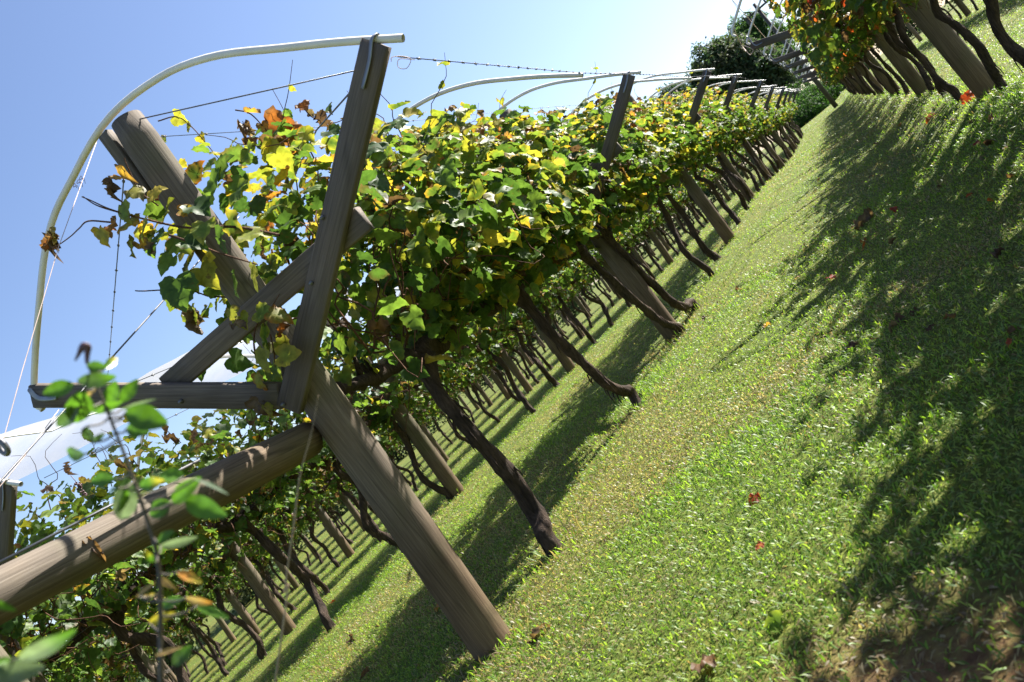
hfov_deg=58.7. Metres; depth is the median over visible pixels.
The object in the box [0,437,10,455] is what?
wire strainer
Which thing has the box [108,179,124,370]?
cross wire
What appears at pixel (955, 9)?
grapevine
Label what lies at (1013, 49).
grapevine
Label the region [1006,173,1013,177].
fallen leaf
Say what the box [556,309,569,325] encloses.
vine trellis
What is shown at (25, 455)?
twine
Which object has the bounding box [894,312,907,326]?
fallen leaf
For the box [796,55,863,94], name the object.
vine trellis
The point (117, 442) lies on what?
barbed wire
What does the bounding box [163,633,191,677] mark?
grapevine
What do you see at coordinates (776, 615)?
fallen leaf
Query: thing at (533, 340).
grapevine
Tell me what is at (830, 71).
grapevine
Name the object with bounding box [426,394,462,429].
grapevine
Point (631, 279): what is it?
vine trellis
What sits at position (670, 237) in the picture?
grapevine
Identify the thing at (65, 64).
sky
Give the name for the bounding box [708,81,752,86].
hoop pipe
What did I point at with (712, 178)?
grapevine
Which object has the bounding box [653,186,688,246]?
grapevine
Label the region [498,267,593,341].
grapevine
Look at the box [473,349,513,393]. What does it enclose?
grapevine
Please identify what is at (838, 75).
grapevine
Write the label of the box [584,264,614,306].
grapevine
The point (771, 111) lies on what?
grapevine
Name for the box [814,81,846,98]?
shrub
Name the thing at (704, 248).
grapevine
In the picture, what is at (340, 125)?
top wire
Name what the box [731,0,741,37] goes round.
hoop pipe
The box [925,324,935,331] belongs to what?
fallen leaf
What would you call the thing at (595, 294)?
grapevine
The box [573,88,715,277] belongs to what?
grapevine
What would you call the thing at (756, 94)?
vine trellis
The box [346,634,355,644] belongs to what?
fallen leaf
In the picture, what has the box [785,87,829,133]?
shrub
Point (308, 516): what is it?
grapevine
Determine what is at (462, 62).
barbed wire
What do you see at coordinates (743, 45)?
wire tail
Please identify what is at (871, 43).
grapevine
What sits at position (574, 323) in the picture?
vine trellis
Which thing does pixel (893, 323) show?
fallen leaf
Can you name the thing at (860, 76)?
grapevine
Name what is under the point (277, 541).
grapevine
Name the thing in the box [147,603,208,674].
grapevine
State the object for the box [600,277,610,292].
vine trellis
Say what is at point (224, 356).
hoop pipe
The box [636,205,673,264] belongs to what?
vine trellis
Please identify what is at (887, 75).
grapevine
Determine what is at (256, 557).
grapevine
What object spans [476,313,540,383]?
grapevine
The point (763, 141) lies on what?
vine trellis
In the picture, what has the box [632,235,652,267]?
grapevine
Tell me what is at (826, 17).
grapevine
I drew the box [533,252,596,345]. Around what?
grapevine
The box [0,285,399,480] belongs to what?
plastic film
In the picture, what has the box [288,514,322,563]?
grapevine
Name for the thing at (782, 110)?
grapevine
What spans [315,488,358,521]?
grapevine
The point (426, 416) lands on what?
grapevine
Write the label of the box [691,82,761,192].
grapevine
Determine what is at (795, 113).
grapevine
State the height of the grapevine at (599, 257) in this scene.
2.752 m
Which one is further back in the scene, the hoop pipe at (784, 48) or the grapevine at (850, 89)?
the grapevine at (850, 89)
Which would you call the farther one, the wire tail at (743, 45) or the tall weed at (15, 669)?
the wire tail at (743, 45)
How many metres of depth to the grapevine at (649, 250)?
40.04 m
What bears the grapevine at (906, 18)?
on the ground at (898, 654)
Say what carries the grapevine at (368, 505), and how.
on the ground at (898, 654)
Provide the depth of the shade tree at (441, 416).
75.35 m
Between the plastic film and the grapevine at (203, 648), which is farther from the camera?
the grapevine at (203, 648)
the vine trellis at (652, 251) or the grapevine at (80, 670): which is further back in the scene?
the vine trellis at (652, 251)
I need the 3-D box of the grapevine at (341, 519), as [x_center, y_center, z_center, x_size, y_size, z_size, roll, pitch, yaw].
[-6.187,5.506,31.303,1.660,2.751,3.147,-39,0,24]
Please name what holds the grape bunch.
hanging from the grapevine at (66, 599)
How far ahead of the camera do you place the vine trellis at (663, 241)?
42.75 m
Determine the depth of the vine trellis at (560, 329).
46.27 m
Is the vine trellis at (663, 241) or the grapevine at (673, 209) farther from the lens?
the vine trellis at (663, 241)
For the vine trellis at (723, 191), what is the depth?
41.10 m
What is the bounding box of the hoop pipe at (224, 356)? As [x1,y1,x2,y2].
[136,354,254,471]
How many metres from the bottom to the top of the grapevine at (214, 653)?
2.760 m
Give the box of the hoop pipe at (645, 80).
[562,77,690,125]
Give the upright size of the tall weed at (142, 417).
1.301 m
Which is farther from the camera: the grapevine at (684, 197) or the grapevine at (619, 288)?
the grapevine at (684, 197)
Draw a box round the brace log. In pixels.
[0,422,322,624]
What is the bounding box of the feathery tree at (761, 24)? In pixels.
[722,8,813,91]
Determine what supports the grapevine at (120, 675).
on the ground at (898, 654)
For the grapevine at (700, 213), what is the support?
on the ground at (898, 654)
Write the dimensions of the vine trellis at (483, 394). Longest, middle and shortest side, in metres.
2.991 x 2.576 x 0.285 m
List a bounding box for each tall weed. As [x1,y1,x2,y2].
[0,600,75,681]
[43,342,228,681]
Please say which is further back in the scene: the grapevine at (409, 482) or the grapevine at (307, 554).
the grapevine at (307, 554)
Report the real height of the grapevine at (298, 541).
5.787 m
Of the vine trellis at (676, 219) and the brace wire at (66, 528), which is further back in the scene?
the vine trellis at (676, 219)
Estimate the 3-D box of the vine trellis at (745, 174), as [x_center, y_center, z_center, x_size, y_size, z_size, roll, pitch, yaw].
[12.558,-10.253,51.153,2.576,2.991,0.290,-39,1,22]
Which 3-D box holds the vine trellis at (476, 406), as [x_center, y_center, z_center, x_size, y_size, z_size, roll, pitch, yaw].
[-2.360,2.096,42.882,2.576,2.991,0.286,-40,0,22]
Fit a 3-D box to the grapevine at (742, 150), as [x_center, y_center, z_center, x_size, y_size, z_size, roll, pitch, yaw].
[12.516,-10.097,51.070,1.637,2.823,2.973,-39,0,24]
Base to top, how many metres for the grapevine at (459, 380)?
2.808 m
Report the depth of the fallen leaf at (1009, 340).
2.91 m
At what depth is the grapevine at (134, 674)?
22.32 m
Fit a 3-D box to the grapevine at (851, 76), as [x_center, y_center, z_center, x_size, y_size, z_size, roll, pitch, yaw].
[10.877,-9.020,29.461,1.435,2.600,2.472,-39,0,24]
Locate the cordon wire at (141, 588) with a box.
[41,368,446,661]
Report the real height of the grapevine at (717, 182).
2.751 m
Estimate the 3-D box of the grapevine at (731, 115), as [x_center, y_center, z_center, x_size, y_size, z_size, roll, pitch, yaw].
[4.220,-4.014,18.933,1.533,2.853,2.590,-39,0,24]
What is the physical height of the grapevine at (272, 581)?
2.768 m
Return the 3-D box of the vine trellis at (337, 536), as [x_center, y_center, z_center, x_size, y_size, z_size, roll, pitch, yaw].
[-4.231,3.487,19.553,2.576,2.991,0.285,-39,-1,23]
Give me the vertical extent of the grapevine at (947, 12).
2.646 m
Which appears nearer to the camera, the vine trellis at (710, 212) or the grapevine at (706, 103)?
the vine trellis at (710, 212)
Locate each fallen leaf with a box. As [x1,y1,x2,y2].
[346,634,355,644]
[360,666,369,679]
[526,623,550,645]
[690,653,716,673]
[748,492,760,505]
[755,541,763,549]
[763,610,787,630]
[845,341,858,349]
[853,207,873,230]
[888,238,895,243]
[888,319,897,332]
[889,206,897,212]
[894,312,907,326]
[909,306,919,316]
[925,112,934,123]
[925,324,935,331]
[943,313,955,318]
[959,90,974,103]
[983,139,995,145]
[988,112,994,122]
[989,246,1003,258]
[1005,338,1011,347]
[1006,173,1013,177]
[1007,325,1021,333]
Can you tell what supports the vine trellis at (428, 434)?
on the ground at (898, 654)
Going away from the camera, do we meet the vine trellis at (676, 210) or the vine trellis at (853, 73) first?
the vine trellis at (853, 73)
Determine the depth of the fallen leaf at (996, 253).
3.81 m
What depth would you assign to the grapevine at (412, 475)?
22.87 m
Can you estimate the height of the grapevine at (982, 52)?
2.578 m
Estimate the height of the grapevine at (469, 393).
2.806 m
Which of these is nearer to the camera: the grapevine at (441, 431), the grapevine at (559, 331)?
the grapevine at (441, 431)
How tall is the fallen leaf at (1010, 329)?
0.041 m
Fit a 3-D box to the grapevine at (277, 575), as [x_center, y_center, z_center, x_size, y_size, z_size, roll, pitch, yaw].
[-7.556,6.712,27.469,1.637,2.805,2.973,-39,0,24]
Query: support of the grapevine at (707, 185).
on the ground at (898, 654)
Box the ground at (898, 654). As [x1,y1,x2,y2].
[148,0,1023,681]
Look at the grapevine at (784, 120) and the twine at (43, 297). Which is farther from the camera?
the grapevine at (784, 120)
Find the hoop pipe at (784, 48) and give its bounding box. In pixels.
[779,18,796,64]
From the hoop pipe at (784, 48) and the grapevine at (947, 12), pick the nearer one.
the hoop pipe at (784, 48)
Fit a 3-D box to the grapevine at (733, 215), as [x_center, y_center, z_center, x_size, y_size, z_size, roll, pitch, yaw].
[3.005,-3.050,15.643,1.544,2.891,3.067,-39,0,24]
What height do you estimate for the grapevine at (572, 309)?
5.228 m
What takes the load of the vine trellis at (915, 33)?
on the ground at (898, 654)
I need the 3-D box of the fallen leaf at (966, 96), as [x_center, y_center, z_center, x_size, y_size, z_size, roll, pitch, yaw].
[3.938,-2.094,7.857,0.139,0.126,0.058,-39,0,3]
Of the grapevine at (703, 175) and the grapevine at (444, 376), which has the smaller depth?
the grapevine at (444, 376)
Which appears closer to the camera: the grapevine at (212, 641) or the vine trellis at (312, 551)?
the grapevine at (212, 641)
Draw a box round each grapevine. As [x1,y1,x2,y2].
[0,416,241,681]
[0,485,140,681]
[23,600,115,681]
[33,542,216,681]
[35,610,166,681]
[39,60,564,557]
[60,409,335,632]
[74,627,169,681]
[77,648,164,681]
[93,546,243,676]
[101,515,288,660]
[127,640,178,681]
[142,621,211,681]
[146,565,230,666]
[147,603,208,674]
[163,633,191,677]
[173,343,421,552]
[173,613,214,660]
[182,506,303,612]
[183,615,221,646]
[198,538,278,616]
[201,433,331,596]
[201,569,266,623]
[207,559,280,616]
[223,585,247,611]
[247,487,340,567]
[253,52,644,407]
[253,433,382,542]
[256,537,293,592]
[257,547,283,592]
[260,512,314,568]
[264,318,475,502]
[281,520,311,565]
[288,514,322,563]
[293,391,421,475]
[304,485,353,544]
[315,487,353,534]
[323,447,388,516]
[330,465,355,502]
[330,500,343,526]
[331,291,485,424]
[369,373,462,464]
[371,424,422,491]
[374,430,412,485]
[395,394,442,450]
[409,358,476,443]
[422,348,500,422]
[423,384,466,423]
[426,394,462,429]
[426,407,452,443]
[438,305,535,413]
[453,384,474,422]
[454,364,493,418]
[462,318,522,402]
[469,282,564,387]
[469,375,491,406]
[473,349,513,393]
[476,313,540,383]
[478,374,496,392]
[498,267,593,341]
[500,338,529,379]
[508,325,542,364]
[512,316,553,369]
[514,299,562,331]
[522,107,686,335]
[529,333,546,352]
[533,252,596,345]
[537,65,700,316]
[541,247,614,326]
[550,285,584,337]
[550,310,568,339]
[554,276,594,328]
[569,89,720,261]
[569,228,631,307]
[571,270,604,313]
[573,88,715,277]
[574,286,592,316]
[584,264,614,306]
[587,280,604,303]
[590,275,611,297]
[595,218,654,279]
[614,212,656,279]
[626,241,644,270]
[627,208,663,273]
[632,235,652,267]
[636,84,731,229]
[636,224,661,260]
[638,201,666,239]
[641,197,681,255]
[643,69,749,210]
[651,90,741,225]
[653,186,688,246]
[658,220,675,243]
[660,184,700,232]
[663,182,693,238]
[671,178,705,228]
[681,171,708,223]
[684,166,708,190]
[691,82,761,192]
[692,86,755,200]
[697,162,718,194]
[701,170,718,212]
[705,161,724,201]
[712,159,722,187]
[714,89,765,185]
[715,157,734,195]
[718,91,774,176]
[734,92,770,179]
[736,147,745,163]
[740,97,781,168]
[743,93,778,172]
[755,99,772,144]
[757,90,789,159]
[758,96,781,138]
[758,96,794,152]
[760,98,786,163]
[764,95,795,150]
[766,0,962,101]
[772,89,797,146]
[777,94,799,144]
[781,0,935,92]
[782,11,910,95]
[783,94,803,135]
[784,95,802,133]
[784,96,802,138]
[794,40,890,94]
[795,42,884,94]
[805,57,875,95]
[812,3,947,96]
[814,68,860,94]
[817,75,854,94]
[832,69,867,94]
[833,78,856,94]
[835,0,1010,90]
[835,46,875,92]
[838,8,903,52]
[838,21,900,95]
[855,0,1023,71]
[902,11,911,23]
[929,0,961,19]
[938,0,952,17]
[970,0,978,11]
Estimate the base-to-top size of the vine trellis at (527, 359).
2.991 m
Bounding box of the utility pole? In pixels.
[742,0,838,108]
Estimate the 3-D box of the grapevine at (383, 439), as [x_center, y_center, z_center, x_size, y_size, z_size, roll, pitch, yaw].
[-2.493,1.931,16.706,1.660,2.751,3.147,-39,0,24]
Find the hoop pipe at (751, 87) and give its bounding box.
[734,86,770,90]
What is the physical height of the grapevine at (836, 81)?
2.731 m
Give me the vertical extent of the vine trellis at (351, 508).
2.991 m
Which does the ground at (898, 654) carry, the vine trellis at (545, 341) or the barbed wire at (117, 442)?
the vine trellis at (545, 341)
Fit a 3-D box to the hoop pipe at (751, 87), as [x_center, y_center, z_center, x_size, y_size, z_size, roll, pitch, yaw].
[6.330,-6.812,26.638,2.551,0.756,0.060,-39,0,24]
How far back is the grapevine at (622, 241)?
21.86 m
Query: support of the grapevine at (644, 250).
on the ground at (898, 654)
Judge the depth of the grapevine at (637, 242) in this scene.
25.02 m
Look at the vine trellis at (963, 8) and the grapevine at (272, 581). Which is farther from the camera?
the grapevine at (272, 581)
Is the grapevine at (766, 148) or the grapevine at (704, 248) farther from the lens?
the grapevine at (766, 148)
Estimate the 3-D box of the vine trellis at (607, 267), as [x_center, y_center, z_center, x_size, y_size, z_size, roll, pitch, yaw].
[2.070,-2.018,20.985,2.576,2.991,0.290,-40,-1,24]
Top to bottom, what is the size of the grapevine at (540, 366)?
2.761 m
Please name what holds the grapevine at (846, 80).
on the ground at (898, 654)
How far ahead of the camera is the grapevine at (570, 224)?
6.34 m
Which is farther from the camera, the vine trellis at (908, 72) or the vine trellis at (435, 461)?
the vine trellis at (908, 72)
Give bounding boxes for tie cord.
[732,0,774,48]
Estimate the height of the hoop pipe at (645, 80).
0.756 m
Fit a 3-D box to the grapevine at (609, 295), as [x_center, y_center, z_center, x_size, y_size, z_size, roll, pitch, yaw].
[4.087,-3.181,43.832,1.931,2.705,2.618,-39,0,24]
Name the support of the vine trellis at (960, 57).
on the ground at (898, 654)
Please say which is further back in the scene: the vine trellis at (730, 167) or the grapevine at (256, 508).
the vine trellis at (730, 167)
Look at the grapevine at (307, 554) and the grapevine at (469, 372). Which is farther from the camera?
the grapevine at (307, 554)
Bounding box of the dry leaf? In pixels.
[84,536,105,561]
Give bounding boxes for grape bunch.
[70,476,87,495]
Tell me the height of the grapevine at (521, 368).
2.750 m
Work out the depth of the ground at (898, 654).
4.40 m
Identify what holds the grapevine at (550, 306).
on the ground at (898, 654)
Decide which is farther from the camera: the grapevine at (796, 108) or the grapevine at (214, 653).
the grapevine at (796, 108)
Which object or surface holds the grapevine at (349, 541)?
on the ground at (898, 654)
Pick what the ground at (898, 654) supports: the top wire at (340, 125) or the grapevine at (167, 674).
the grapevine at (167, 674)
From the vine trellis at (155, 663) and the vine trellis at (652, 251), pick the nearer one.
the vine trellis at (155, 663)
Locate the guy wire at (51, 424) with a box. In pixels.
[0,216,239,482]
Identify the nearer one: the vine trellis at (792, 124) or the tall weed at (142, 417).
the tall weed at (142, 417)
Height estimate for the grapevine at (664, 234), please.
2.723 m
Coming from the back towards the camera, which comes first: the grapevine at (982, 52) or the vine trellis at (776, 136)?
the vine trellis at (776, 136)
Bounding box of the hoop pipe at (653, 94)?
[647,77,729,101]
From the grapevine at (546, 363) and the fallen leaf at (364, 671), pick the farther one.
the grapevine at (546, 363)
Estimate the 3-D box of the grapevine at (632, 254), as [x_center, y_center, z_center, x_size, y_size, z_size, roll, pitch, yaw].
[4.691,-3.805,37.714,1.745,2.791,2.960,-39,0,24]
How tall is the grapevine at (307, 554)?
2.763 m
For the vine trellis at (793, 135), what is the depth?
44.17 m
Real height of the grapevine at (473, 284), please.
3.168 m
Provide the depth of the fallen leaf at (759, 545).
2.86 m
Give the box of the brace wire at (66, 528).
[0,459,200,563]
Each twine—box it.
[0,410,58,486]
[3,142,96,438]
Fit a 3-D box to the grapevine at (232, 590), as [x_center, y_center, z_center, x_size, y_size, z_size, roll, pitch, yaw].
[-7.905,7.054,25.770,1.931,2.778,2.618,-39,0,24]
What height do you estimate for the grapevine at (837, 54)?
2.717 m
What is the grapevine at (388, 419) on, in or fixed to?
on the ground at (898, 654)
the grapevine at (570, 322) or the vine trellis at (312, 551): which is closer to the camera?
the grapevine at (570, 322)
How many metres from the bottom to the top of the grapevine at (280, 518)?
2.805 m
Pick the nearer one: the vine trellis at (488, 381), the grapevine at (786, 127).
the grapevine at (786, 127)
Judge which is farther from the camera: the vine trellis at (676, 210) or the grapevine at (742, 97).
the vine trellis at (676, 210)
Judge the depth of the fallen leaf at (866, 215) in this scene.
7.21 m
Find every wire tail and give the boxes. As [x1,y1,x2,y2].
[391,56,414,68]
[734,30,752,54]
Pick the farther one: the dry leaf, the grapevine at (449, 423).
the grapevine at (449, 423)
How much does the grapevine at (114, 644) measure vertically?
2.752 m
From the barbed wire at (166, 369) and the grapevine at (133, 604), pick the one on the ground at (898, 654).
the grapevine at (133, 604)
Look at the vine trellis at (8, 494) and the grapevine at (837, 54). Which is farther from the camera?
the grapevine at (837, 54)
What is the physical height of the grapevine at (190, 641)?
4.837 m
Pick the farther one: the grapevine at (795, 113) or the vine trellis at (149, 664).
the grapevine at (795, 113)
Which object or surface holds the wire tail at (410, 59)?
attached to the vine trellis at (133, 139)
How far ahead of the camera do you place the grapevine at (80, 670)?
9.79 m
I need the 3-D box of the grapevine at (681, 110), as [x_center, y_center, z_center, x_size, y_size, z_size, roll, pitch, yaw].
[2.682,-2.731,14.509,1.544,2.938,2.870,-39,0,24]
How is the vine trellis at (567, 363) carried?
on the ground at (898, 654)
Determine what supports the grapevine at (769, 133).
on the ground at (898, 654)
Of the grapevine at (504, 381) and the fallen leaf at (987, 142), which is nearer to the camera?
the fallen leaf at (987, 142)
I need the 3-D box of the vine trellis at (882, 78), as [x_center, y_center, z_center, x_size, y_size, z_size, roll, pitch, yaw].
[6.733,-5.934,17.820,2.957,2.931,0.290,-39,-1,26]
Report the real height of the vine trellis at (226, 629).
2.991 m
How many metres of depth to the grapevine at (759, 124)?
26.66 m
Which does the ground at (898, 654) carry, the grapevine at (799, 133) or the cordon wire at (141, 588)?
the grapevine at (799, 133)
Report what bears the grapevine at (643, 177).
on the ground at (898, 654)
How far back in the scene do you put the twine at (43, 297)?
3.48 m
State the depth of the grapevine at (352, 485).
26.96 m
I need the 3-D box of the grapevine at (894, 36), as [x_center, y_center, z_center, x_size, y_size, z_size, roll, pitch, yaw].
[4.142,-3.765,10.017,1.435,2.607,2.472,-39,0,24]
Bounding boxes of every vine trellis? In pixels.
[0,479,47,681]
[27,33,511,661]
[97,571,164,681]
[140,646,171,681]
[144,456,296,636]
[156,656,177,681]
[208,562,261,634]
[214,617,236,642]
[262,554,299,589]
[301,533,319,559]
[303,486,354,558]
[326,288,464,496]
[339,493,364,531]
[416,400,448,460]
[457,395,470,412]
[464,388,479,409]
[473,382,492,406]
[482,374,493,387]
[486,344,510,400]
[494,343,532,393]
[498,70,677,341]
[517,343,533,366]
[528,315,575,373]
[532,331,545,347]
[536,328,553,354]
[551,319,564,335]
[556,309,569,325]
[561,307,585,338]
[572,295,590,317]
[579,294,590,310]
[600,259,632,304]
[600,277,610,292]
[605,280,621,299]
[612,68,735,243]
[630,247,649,268]
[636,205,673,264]
[641,239,655,254]
[655,229,670,250]
[664,74,755,201]
[670,183,697,232]
[672,213,685,233]
[708,80,771,181]
[713,159,730,200]
[733,85,785,167]
[735,146,749,179]
[746,0,927,95]
[747,87,792,157]
[757,88,796,149]
[765,89,799,143]
[769,14,901,94]
[773,89,801,138]
[783,37,883,95]
[790,47,872,94]
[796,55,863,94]
[802,63,856,94]
[802,64,857,91]
[896,0,995,99]
[905,23,922,41]
[953,0,971,17]
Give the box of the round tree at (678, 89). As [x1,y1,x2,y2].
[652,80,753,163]
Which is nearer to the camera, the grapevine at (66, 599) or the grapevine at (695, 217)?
the grapevine at (66, 599)
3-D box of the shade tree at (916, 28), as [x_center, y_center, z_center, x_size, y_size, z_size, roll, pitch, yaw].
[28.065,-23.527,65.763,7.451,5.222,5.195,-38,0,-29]
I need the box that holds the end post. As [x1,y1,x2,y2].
[0,645,29,681]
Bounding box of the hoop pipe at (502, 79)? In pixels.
[335,73,583,291]
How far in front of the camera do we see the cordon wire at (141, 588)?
6.64 m
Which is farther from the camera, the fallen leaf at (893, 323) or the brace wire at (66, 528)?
the fallen leaf at (893, 323)
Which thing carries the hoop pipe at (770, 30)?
attached to the barbed wire
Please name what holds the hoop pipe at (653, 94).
attached to the barbed wire at (462, 62)
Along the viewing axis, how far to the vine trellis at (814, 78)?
43.96 m
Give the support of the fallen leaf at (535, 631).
on the ground at (898, 654)
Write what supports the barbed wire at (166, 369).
attached to the vine trellis at (631, 279)
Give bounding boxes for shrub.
[777,79,816,122]
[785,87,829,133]
[799,79,843,112]
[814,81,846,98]
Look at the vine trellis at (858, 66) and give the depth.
23.02 m
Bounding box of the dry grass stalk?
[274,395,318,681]
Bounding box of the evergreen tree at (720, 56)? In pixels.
[685,29,806,134]
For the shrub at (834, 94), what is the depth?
77.29 m
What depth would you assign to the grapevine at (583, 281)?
30.23 m
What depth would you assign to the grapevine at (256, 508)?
8.27 m
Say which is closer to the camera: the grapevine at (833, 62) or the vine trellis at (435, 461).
the vine trellis at (435, 461)
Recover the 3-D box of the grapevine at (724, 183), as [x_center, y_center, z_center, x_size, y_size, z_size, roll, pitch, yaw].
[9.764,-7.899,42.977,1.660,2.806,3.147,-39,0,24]
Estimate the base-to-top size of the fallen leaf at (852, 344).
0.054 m
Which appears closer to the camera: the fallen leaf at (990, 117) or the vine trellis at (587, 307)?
the fallen leaf at (990, 117)
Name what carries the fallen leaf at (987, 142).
on the ground at (898, 654)
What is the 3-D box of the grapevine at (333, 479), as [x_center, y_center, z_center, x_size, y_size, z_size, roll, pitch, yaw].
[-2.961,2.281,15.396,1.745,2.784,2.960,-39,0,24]
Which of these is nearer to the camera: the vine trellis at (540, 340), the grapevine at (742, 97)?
the grapevine at (742, 97)
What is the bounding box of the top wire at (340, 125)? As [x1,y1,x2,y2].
[161,94,670,137]
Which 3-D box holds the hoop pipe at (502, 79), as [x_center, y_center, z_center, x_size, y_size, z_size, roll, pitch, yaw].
[-0.632,-1.270,6.519,2.551,0.756,0.060,-39,0,22]
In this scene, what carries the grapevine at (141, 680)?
on the ground at (898, 654)
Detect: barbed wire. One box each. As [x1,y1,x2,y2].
[44,321,365,477]
[139,294,346,380]
[400,57,797,90]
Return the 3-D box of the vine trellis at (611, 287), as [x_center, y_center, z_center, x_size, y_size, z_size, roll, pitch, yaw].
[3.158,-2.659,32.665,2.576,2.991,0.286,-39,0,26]
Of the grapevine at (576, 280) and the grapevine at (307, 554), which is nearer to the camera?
the grapevine at (576, 280)
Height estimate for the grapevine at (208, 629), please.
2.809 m
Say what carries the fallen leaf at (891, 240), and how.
on the ground at (898, 654)
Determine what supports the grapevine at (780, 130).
on the ground at (898, 654)
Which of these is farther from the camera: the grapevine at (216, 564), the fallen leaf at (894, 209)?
the grapevine at (216, 564)
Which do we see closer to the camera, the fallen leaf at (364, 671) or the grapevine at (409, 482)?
the fallen leaf at (364, 671)
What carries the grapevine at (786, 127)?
on the ground at (898, 654)
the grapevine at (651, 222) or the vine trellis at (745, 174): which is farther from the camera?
the vine trellis at (745, 174)
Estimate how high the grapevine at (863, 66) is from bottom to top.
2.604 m
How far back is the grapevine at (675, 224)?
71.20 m
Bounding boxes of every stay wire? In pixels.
[140,70,353,119]
[295,94,347,174]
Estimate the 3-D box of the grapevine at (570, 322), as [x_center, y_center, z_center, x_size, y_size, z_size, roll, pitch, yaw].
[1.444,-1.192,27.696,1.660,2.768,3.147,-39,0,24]
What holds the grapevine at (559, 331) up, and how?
on the ground at (898, 654)
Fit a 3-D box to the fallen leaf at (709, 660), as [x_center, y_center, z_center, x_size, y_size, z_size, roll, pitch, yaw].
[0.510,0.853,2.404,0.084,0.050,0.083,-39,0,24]
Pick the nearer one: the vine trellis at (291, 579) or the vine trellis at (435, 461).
the vine trellis at (435, 461)
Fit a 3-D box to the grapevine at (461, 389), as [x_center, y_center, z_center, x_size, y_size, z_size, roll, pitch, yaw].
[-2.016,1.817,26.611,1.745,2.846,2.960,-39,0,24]
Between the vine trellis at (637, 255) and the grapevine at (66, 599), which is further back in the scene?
the vine trellis at (637, 255)
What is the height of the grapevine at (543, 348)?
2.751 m
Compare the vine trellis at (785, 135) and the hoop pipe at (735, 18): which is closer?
the hoop pipe at (735, 18)
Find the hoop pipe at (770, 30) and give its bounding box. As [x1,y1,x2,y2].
[763,0,781,55]
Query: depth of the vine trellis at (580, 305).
39.68 m
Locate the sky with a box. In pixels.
[0,0,948,634]
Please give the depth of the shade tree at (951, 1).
61.57 m
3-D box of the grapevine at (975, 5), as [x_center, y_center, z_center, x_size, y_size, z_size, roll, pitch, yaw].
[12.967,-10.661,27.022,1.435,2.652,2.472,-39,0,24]
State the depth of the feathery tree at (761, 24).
102.36 m
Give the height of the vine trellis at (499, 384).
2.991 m
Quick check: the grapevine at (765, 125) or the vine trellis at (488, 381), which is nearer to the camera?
the grapevine at (765, 125)
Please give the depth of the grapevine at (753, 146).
25.25 m
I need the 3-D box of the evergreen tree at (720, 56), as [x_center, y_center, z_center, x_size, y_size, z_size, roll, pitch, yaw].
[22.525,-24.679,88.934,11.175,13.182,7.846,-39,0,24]
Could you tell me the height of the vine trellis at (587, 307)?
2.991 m
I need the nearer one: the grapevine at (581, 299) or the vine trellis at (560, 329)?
the grapevine at (581, 299)
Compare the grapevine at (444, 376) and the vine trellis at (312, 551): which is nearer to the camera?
the grapevine at (444, 376)
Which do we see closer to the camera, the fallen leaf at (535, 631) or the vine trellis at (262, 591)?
the fallen leaf at (535, 631)
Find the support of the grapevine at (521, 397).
on the ground at (898, 654)
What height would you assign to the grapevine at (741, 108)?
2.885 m
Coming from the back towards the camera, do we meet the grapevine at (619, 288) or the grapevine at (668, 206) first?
the grapevine at (668, 206)
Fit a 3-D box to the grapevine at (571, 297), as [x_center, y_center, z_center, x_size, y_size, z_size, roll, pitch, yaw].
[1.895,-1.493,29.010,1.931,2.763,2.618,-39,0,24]
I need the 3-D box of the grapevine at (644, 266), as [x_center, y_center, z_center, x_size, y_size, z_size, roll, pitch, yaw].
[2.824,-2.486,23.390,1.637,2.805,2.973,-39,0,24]
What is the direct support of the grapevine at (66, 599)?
on the ground at (898, 654)
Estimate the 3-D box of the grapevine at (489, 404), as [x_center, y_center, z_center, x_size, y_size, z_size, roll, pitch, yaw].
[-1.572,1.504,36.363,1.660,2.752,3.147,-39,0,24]
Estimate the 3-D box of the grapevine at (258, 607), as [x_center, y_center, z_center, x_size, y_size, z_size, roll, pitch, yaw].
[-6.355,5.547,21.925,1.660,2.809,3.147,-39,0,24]
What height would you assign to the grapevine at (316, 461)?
2.809 m
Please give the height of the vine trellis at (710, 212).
2.991 m
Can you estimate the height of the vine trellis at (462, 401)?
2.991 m
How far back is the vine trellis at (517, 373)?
22.61 m
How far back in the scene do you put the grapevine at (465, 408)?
34.28 m
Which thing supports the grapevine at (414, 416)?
on the ground at (898, 654)
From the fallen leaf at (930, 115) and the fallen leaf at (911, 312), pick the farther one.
the fallen leaf at (930, 115)
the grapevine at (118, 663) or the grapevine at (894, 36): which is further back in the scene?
the grapevine at (118, 663)
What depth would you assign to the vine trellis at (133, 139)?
3.90 m
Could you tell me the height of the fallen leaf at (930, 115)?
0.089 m

